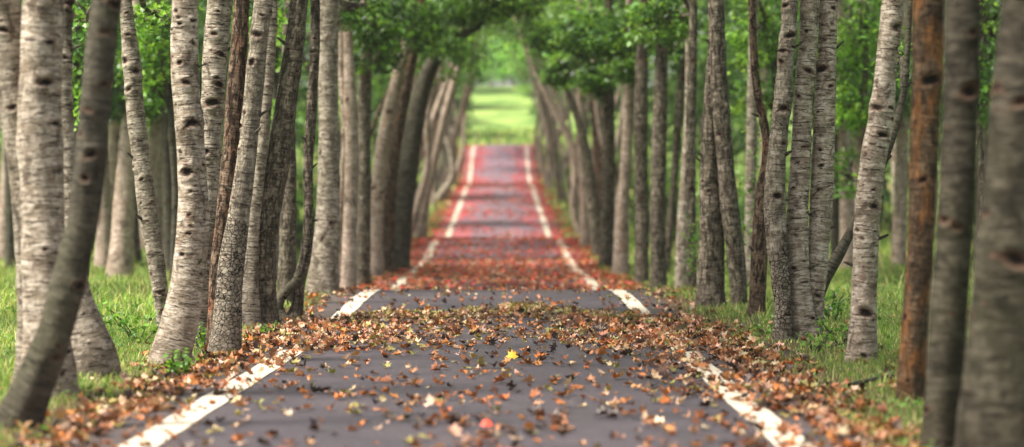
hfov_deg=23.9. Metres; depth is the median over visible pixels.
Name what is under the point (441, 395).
fallen leaf
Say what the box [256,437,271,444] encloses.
fallen leaf
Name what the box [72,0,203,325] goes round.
slender birch
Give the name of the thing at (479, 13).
arching tree
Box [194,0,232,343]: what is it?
birch tree
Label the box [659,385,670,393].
fallen leaf
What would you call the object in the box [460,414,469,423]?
fallen leaf
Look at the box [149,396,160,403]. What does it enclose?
fallen leaf
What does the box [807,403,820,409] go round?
fallen leaf
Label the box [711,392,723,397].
fallen leaf
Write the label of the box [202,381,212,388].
fallen leaf
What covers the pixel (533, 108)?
shrub
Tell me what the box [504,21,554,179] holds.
roadside tree
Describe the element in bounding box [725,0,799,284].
tree
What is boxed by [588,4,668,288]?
tree
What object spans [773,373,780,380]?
fallen leaf
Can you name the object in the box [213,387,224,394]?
fallen leaf
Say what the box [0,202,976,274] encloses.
grass
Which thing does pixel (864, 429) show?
fallen leaf
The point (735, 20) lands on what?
forest tree
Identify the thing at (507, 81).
sky
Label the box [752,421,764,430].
fallen leaf
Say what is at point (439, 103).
roadside tree
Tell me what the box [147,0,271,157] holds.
forest tree
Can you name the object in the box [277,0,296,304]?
tree
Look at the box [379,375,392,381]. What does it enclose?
fallen leaf
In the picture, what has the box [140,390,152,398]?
fallen leaf
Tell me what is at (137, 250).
meadow tree
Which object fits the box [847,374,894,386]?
fallen twig
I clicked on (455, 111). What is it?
roadside tree
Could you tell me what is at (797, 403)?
fallen leaf
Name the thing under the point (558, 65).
leaning tree
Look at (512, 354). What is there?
fallen leaf
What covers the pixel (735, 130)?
forest tree
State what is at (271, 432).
fallen leaf
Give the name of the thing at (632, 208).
shrub
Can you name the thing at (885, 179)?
forest tree
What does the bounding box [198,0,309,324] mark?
leaning tree
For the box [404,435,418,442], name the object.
fallen leaf
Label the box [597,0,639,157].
roadside tree
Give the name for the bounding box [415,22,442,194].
roadside tree
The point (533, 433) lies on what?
fallen leaf
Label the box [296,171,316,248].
shrub
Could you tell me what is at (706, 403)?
fallen leaf
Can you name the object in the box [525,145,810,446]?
road line
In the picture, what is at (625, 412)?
fallen leaf
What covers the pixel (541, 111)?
roadside tree
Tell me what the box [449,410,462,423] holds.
fallen leaf
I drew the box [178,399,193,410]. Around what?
fallen leaf
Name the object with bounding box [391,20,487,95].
roadside tree
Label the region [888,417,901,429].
fallen leaf
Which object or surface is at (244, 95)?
twin trunk tree
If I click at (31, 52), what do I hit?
birch tree
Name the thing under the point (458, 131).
roadside tree
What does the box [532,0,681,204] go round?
roadside tree
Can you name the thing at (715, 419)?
fallen leaf
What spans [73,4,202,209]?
meadow tree
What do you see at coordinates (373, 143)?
forest tree
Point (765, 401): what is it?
fallen leaf
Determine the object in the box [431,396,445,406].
fallen leaf
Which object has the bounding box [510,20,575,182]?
roadside tree
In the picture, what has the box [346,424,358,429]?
fallen leaf
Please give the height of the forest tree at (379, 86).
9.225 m
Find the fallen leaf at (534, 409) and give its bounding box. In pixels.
[526,403,540,413]
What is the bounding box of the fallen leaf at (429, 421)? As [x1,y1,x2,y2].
[424,418,436,425]
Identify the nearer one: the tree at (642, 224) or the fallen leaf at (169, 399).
the fallen leaf at (169, 399)
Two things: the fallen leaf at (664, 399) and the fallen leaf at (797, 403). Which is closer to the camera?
the fallen leaf at (797, 403)
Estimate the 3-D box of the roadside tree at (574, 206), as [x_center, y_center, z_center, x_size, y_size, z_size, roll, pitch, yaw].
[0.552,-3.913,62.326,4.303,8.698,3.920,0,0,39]
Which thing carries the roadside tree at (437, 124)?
on the ground at (496, 106)
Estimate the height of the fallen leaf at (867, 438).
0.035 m
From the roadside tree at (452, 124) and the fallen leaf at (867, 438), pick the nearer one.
the fallen leaf at (867, 438)
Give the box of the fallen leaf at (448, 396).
[444,391,457,398]
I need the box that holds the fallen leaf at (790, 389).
[786,386,795,392]
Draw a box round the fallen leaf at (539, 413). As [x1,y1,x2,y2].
[534,407,545,417]
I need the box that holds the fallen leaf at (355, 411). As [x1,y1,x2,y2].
[346,408,360,413]
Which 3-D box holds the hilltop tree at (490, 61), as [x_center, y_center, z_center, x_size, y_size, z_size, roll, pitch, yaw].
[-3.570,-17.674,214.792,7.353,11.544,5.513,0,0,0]
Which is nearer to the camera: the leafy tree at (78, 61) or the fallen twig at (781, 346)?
the fallen twig at (781, 346)
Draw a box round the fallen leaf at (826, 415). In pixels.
[820,411,833,417]
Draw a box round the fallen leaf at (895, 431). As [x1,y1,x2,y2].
[889,428,902,434]
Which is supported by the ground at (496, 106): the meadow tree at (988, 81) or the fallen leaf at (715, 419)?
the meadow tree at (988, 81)
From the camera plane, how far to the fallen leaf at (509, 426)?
10.07 m
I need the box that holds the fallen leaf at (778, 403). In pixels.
[771,398,781,409]
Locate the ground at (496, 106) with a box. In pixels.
[0,86,971,446]
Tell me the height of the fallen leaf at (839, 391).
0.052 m
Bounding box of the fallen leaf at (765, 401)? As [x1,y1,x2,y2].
[760,396,773,405]
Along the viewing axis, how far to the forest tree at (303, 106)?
98.98 m
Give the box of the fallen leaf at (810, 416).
[805,412,817,419]
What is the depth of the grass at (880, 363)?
14.17 m
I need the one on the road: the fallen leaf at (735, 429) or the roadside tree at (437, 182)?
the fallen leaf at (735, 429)
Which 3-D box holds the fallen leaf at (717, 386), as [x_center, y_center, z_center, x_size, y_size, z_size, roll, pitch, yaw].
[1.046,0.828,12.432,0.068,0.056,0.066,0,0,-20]
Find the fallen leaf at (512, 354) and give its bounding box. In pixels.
[505,350,518,359]
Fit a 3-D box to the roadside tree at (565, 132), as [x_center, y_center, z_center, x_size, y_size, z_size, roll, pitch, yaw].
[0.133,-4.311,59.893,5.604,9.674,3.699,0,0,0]
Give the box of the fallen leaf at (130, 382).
[125,378,133,386]
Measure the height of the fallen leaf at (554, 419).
0.066 m
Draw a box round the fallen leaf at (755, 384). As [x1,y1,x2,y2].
[749,381,760,387]
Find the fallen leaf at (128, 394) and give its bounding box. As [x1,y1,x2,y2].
[123,389,133,399]
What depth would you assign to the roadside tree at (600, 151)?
55.95 m
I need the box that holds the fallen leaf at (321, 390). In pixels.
[319,386,330,392]
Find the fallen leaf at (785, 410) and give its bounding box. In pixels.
[779,406,792,414]
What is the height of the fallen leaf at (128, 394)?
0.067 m
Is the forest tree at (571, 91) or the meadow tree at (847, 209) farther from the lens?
the forest tree at (571, 91)
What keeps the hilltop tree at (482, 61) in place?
on the ground at (496, 106)
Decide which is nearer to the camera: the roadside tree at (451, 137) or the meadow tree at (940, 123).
the meadow tree at (940, 123)
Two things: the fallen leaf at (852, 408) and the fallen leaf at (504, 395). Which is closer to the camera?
the fallen leaf at (852, 408)
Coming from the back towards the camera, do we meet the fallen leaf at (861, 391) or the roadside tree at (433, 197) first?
the roadside tree at (433, 197)
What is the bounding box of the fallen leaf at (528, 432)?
[521,427,533,434]
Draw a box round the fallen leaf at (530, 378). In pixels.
[522,373,533,380]
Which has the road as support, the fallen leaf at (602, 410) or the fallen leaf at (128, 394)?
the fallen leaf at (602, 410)
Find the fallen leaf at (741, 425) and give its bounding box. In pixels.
[737,422,747,427]
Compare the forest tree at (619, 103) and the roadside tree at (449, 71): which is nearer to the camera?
the roadside tree at (449, 71)
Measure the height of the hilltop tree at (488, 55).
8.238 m
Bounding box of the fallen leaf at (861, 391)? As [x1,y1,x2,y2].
[852,388,863,392]
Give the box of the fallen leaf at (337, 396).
[334,392,344,398]
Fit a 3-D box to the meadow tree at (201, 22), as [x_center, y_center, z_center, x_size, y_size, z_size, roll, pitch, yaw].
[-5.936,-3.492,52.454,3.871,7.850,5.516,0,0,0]
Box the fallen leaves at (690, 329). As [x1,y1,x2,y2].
[0,145,946,446]
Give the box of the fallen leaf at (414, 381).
[406,376,417,384]
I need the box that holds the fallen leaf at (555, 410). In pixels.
[547,405,561,416]
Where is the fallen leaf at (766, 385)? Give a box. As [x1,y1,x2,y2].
[761,382,772,387]
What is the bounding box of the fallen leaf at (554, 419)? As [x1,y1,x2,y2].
[551,413,566,426]
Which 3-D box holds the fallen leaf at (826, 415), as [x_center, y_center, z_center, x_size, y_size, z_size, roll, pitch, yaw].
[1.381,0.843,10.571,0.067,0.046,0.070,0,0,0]
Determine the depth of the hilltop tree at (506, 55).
214.42 m
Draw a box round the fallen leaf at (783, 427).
[774,420,789,434]
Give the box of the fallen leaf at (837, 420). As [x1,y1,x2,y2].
[832,415,844,422]
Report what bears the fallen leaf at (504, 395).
on the road
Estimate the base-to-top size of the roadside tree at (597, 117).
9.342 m
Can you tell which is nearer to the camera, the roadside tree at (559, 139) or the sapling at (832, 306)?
the sapling at (832, 306)
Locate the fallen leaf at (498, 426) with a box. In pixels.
[489,422,499,430]
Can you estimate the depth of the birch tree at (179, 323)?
14.72 m
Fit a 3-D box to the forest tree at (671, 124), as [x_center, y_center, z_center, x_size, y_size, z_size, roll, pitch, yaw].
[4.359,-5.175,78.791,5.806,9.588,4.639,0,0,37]
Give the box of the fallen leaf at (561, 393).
[553,391,566,396]
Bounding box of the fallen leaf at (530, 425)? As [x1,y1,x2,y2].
[523,420,535,429]
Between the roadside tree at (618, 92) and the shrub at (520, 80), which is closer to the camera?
the roadside tree at (618, 92)
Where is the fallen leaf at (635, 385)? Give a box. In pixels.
[631,383,642,388]
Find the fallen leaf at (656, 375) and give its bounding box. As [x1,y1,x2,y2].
[651,372,662,380]
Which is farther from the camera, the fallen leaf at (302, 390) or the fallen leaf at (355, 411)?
the fallen leaf at (302, 390)
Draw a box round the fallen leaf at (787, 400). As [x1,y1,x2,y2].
[780,398,793,402]
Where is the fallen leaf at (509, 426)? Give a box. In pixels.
[501,423,517,430]
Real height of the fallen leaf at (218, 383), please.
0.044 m
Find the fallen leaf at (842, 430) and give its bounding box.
[837,423,850,434]
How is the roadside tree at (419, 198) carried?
on the ground at (496, 106)
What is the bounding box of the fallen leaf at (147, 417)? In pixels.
[144,415,158,423]
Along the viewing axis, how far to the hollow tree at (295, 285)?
19.86 m
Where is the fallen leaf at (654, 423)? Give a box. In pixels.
[649,417,663,426]
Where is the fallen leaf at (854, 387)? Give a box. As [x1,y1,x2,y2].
[848,385,858,392]
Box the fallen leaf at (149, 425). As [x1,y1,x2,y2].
[145,418,153,429]
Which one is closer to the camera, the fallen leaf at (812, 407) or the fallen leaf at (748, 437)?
the fallen leaf at (748, 437)
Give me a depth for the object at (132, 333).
17.48 m
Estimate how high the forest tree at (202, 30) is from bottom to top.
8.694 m
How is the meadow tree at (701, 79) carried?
on the ground at (496, 106)
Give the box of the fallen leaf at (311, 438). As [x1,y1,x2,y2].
[304,435,315,440]
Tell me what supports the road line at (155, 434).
on the road
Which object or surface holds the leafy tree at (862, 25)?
on the ground at (496, 106)
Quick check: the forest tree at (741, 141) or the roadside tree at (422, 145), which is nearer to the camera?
the roadside tree at (422, 145)
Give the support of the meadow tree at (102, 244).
on the ground at (496, 106)
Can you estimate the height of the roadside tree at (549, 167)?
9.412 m
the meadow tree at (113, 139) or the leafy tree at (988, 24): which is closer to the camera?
the leafy tree at (988, 24)
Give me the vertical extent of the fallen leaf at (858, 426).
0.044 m
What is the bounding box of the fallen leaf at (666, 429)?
[661,423,675,433]
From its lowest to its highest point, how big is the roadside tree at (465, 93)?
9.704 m
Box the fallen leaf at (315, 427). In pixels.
[308,422,321,429]
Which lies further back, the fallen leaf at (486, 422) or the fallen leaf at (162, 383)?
the fallen leaf at (162, 383)
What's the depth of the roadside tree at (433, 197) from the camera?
78.76 m
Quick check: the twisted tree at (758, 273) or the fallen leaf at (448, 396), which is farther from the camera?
the twisted tree at (758, 273)
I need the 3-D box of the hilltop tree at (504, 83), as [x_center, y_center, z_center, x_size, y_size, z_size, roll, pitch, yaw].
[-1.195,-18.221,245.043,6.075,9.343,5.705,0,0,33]
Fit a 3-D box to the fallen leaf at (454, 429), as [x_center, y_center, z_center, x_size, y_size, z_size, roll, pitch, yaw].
[-0.236,0.844,9.850,0.073,0.052,0.059,0,0,-34]
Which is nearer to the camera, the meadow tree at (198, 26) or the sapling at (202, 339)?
the sapling at (202, 339)
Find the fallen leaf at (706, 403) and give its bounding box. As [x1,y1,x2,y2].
[695,400,709,406]
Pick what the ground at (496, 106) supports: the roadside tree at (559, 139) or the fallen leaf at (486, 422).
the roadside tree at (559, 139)
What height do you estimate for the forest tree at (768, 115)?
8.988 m
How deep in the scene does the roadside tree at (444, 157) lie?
86.87 m
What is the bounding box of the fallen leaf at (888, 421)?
[883,417,891,424]
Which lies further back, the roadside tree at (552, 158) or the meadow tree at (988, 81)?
the roadside tree at (552, 158)
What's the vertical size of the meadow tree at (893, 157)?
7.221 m
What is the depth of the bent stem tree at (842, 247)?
18.17 m
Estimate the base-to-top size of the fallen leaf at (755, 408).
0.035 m
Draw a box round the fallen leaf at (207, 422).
[203,418,214,425]
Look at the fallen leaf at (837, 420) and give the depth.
10.46 m
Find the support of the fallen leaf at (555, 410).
on the road
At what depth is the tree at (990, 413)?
8.60 m
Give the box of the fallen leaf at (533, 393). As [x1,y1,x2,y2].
[529,388,539,398]
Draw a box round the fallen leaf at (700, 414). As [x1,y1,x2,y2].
[691,409,705,419]
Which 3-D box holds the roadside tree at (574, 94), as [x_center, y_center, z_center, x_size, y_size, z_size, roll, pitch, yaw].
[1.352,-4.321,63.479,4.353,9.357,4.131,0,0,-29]
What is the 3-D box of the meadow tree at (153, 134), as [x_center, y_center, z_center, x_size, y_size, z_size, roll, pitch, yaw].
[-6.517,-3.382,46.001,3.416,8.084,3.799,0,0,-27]
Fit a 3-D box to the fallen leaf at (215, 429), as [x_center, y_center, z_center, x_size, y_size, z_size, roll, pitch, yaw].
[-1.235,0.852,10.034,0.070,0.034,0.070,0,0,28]
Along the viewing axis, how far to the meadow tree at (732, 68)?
48.30 m
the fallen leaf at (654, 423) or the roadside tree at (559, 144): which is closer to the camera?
the fallen leaf at (654, 423)
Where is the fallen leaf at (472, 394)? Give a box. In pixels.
[466,388,477,396]
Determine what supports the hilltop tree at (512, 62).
on the ground at (496, 106)
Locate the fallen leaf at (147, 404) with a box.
[144,400,155,407]
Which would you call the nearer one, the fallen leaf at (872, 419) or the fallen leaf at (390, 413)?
the fallen leaf at (872, 419)
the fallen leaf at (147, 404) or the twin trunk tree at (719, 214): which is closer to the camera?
the fallen leaf at (147, 404)
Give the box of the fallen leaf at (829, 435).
[826,430,838,439]
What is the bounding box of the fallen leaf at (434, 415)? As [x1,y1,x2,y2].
[427,413,437,419]
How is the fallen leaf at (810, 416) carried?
on the road
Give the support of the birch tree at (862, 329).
on the ground at (496, 106)
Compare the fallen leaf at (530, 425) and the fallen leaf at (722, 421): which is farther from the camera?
the fallen leaf at (722, 421)
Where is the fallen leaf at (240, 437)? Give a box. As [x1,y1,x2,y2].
[231,432,245,439]
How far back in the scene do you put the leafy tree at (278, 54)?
29.96 m
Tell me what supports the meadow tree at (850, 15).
on the ground at (496, 106)
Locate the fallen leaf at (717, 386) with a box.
[708,379,720,388]
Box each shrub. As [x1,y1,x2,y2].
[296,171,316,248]
[452,80,477,136]
[454,75,479,119]
[459,58,496,84]
[483,67,517,85]
[488,62,518,85]
[505,52,545,95]
[526,77,571,129]
[629,154,674,232]
[632,156,699,241]
[696,157,744,252]
[734,153,810,218]
[786,130,891,224]
[881,139,939,231]
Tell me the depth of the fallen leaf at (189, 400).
11.58 m
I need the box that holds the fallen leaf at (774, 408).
[768,405,779,410]
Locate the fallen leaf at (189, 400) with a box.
[183,396,194,402]
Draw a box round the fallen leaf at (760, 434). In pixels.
[755,431,764,439]
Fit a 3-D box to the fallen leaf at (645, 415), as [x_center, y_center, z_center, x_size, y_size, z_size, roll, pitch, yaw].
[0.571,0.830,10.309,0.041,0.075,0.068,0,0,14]
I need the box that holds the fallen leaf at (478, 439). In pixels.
[471,433,485,441]
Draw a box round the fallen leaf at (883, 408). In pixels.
[876,401,889,413]
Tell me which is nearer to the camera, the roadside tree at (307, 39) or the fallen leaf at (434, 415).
the fallen leaf at (434, 415)
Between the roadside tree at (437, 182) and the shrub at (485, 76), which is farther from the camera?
the shrub at (485, 76)
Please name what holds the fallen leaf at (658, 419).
on the road
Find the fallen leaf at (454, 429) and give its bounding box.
[445,424,463,436]
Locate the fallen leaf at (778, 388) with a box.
[774,386,785,391]
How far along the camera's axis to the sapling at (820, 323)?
16.28 m
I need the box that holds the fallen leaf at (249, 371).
[244,365,254,373]
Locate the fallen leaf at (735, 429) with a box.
[732,425,741,436]
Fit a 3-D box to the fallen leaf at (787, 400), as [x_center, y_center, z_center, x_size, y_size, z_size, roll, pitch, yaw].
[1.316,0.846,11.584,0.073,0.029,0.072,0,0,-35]
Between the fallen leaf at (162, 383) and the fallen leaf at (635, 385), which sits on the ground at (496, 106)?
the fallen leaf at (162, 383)
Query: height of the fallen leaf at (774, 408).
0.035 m
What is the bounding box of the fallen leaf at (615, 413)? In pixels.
[605,407,619,417]
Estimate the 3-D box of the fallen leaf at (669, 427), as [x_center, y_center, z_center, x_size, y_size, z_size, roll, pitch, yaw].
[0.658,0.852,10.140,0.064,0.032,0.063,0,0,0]
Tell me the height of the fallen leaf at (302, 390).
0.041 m
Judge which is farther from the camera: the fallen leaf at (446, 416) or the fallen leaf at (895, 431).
the fallen leaf at (446, 416)
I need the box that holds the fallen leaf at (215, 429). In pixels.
[206,426,223,432]
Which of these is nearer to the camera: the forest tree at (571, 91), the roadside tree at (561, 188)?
the roadside tree at (561, 188)
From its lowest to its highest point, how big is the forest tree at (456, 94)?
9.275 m
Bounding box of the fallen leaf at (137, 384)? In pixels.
[131,382,143,389]
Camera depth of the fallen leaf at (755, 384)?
12.58 m
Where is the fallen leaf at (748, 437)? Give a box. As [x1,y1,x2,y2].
[742,431,755,440]
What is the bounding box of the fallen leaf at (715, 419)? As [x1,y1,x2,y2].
[707,416,720,423]
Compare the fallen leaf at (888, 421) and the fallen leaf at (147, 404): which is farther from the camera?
the fallen leaf at (147, 404)
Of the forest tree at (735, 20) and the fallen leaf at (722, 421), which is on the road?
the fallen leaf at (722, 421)
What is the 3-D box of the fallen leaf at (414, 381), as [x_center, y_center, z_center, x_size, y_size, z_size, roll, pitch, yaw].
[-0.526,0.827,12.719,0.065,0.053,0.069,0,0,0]
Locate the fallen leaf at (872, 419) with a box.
[868,415,880,423]
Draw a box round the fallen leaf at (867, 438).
[864,435,871,442]
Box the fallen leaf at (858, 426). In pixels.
[852,422,868,430]
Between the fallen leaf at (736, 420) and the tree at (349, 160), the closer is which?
the fallen leaf at (736, 420)
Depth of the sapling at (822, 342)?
15.59 m
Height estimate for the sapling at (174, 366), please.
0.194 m
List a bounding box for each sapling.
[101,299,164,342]
[162,348,199,376]
[194,322,206,347]
[258,322,278,333]
[682,212,699,289]
[724,131,761,286]
[750,318,772,335]
[799,328,834,352]
[810,316,848,342]
[823,286,850,322]
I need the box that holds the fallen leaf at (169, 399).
[162,395,174,401]
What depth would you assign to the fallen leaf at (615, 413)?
10.76 m
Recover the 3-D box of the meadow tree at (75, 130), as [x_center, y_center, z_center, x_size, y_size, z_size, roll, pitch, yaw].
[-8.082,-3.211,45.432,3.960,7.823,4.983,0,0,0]
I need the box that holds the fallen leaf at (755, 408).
[750,404,763,410]
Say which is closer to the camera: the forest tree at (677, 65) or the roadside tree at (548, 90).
the roadside tree at (548, 90)
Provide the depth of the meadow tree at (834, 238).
37.94 m
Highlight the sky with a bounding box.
[279,3,985,86]
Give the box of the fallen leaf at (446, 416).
[441,413,450,418]
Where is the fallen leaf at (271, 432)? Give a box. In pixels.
[265,429,278,434]
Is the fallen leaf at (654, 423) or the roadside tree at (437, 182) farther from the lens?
the roadside tree at (437, 182)
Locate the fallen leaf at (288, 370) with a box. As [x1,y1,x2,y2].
[286,367,297,372]
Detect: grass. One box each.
[0,121,939,210]
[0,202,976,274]
[0,258,973,319]
[0,298,969,446]
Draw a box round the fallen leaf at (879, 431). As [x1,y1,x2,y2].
[875,428,891,436]
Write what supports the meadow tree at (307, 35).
on the ground at (496, 106)
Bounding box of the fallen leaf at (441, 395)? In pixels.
[434,393,444,397]
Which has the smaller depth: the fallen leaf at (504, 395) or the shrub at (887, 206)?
the fallen leaf at (504, 395)
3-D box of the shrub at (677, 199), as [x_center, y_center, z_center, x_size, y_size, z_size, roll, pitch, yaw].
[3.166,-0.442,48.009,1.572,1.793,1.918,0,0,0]
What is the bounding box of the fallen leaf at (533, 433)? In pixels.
[527,423,538,434]
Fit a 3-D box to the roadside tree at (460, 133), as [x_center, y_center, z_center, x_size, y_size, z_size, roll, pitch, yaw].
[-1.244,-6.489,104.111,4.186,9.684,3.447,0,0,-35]
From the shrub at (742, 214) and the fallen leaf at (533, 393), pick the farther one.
the shrub at (742, 214)
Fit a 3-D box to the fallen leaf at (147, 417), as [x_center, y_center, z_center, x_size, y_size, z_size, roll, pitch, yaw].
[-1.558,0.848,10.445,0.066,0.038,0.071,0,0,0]
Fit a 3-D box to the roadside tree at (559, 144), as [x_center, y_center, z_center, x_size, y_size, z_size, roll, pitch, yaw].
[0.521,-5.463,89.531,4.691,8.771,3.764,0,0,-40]
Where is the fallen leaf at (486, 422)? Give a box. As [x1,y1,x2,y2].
[480,418,492,426]
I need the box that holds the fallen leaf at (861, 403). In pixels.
[853,396,865,406]
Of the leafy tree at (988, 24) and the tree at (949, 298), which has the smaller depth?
the tree at (949, 298)
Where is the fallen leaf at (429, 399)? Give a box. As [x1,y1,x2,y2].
[423,394,435,406]
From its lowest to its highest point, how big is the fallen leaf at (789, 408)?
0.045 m
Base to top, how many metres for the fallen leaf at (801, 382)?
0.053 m
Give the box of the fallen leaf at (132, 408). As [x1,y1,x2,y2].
[128,403,140,412]
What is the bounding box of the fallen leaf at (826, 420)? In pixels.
[821,416,835,425]
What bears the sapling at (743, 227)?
on the ground at (496, 106)
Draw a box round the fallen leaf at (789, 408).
[782,404,795,411]
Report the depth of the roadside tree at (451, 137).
109.96 m
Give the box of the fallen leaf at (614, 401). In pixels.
[609,396,620,405]
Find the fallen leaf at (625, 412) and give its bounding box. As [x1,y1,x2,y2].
[621,409,633,414]
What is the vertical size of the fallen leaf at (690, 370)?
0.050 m
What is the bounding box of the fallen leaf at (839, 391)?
[834,384,847,393]
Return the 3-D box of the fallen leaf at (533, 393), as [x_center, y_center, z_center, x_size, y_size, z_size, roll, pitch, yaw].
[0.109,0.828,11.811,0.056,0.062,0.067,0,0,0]
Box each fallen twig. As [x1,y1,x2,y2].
[764,342,801,356]
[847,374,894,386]
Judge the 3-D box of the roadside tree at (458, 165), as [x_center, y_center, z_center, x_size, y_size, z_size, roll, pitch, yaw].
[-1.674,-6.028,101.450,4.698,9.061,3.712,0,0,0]
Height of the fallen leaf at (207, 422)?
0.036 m
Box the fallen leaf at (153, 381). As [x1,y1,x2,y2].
[150,378,157,386]
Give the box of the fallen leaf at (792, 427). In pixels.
[786,423,800,431]
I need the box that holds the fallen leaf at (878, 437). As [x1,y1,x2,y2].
[867,431,884,441]
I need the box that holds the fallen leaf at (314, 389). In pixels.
[308,385,319,392]
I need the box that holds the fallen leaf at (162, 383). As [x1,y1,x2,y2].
[156,380,166,385]
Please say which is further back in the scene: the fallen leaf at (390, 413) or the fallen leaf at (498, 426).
the fallen leaf at (390, 413)
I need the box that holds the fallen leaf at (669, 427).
[663,423,675,429]
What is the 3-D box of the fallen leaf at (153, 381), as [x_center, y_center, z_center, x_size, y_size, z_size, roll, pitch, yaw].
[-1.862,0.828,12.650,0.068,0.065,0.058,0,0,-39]
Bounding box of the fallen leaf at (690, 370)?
[685,368,697,372]
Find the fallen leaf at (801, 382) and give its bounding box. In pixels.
[797,378,807,385]
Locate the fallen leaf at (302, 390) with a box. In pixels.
[299,386,311,393]
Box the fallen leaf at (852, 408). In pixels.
[845,405,857,411]
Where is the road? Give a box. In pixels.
[64,144,869,446]
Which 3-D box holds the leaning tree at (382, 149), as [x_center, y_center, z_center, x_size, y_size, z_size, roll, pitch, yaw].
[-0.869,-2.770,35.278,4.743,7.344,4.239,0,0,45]
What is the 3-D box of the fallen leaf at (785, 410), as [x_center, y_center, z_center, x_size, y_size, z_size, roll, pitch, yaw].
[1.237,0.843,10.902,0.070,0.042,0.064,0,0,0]
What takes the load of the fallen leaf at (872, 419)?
on the ground at (496, 106)
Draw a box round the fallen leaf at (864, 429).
[861,424,871,432]
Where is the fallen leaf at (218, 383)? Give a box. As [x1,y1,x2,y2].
[212,380,223,388]
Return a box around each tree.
[0,0,80,396]
[0,0,121,428]
[0,142,4,259]
[4,152,15,269]
[62,0,121,378]
[72,0,137,277]
[72,0,170,268]
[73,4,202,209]
[74,0,168,278]
[74,5,76,147]
[115,0,177,279]
[118,0,227,272]
[121,33,203,262]
[139,0,225,249]
[146,0,229,57]
[146,1,227,262]
[146,49,248,159]
[147,0,209,363]
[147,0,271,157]
[164,0,433,159]
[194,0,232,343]
[198,0,253,66]
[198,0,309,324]
[198,0,338,125]
[198,4,298,140]
[199,0,409,279]
[205,0,272,353]
[242,0,277,325]
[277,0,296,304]
[277,0,319,322]
[279,0,387,125]
[280,6,340,137]
[295,54,390,160]
[305,0,399,293]
[338,2,425,289]
[338,61,389,158]
[352,0,430,286]
[354,0,434,272]
[371,0,457,277]
[371,49,440,135]
[389,80,438,193]
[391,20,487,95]
[395,0,558,269]
[411,25,509,240]
[411,61,476,105]
[413,27,462,236]
[414,66,424,231]
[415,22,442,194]
[416,21,472,237]
[418,129,433,173]
[420,24,451,152]
[430,99,455,202]
[431,19,457,113]
[431,67,444,154]
[432,184,435,205]
[434,26,451,188]
[435,20,467,194]
[438,23,491,183]
[441,16,519,200]
[447,81,466,164]
[449,30,480,162]
[449,117,457,161]
[453,38,479,154]
[454,22,512,181]
[457,0,652,254]
[459,26,509,172]
[460,40,494,71]
[468,28,512,76]
[478,34,504,85]
[481,25,564,173]
[485,21,554,189]
[485,37,507,85]
[488,41,531,84]
[491,29,540,73]
[494,10,564,201]
[495,29,584,90]
[502,41,524,85]
[504,4,569,203]
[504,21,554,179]
[506,27,564,178]
[509,18,572,183]
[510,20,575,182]
[512,0,619,162]
[517,34,539,164]
[520,13,562,183]
[520,42,575,137]
[527,43,551,181]
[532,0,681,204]
[533,3,622,108]
[538,0,604,234]
[541,0,617,266]
[543,0,640,246]
[547,57,651,172]
[552,66,622,109]
[556,0,653,273]
[561,0,637,167]
[563,9,604,195]
[564,1,571,222]
[572,0,649,282]
[576,0,622,182]
[583,0,633,205]
[587,2,617,227]
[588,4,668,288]
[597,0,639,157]
[615,4,730,178]
[618,0,774,164]
[620,0,688,286]
[632,0,708,288]
[632,2,707,273]
[648,0,704,97]
[651,0,771,123]
[669,0,818,166]
[684,1,770,175]
[694,0,747,306]
[697,0,812,145]
[705,0,908,180]
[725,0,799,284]
[727,0,855,121]
[745,0,769,315]
[745,0,942,271]
[769,33,876,256]
[793,0,881,205]
[797,0,880,236]
[797,0,909,199]
[812,0,943,267]
[812,110,910,194]
[825,0,912,293]
[843,0,904,363]
[843,0,943,247]
[845,1,998,222]
[845,2,881,230]
[895,0,944,403]
[920,0,980,446]
[939,0,994,158]
[939,0,995,257]
[943,0,1000,232]
[955,0,1023,446]
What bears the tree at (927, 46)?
on the ground at (496, 106)
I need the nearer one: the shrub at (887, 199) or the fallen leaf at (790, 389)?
the fallen leaf at (790, 389)
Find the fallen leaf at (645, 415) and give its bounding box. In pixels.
[641,410,648,425]
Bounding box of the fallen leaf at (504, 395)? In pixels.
[497,393,508,398]
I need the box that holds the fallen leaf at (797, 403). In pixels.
[792,399,802,407]
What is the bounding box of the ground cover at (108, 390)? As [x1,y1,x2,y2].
[0,273,971,446]
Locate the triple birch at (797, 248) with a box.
[764,0,843,341]
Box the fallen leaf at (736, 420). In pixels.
[732,415,743,422]
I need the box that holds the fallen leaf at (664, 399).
[659,393,672,402]
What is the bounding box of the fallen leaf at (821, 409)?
[815,406,824,414]
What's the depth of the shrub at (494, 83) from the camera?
239.71 m
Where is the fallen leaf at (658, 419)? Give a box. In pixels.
[653,416,663,424]
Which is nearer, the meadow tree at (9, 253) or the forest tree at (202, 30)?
the meadow tree at (9, 253)
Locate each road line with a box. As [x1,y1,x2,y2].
[118,144,508,446]
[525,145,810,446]
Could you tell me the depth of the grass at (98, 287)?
22.74 m
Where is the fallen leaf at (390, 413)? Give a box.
[382,409,395,416]
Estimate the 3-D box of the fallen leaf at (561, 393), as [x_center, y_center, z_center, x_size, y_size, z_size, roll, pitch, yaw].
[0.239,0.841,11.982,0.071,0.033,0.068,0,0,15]
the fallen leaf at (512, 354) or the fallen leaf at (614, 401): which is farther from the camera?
the fallen leaf at (512, 354)
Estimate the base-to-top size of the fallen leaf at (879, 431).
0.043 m
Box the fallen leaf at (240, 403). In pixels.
[232,397,245,406]
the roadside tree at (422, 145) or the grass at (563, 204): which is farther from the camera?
the grass at (563, 204)
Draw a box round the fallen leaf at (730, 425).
[721,422,737,428]
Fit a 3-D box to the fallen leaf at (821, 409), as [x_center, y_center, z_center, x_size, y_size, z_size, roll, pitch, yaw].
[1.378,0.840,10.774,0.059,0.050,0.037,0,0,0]
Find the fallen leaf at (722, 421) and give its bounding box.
[720,415,728,426]
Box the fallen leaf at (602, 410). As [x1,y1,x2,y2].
[594,404,606,415]

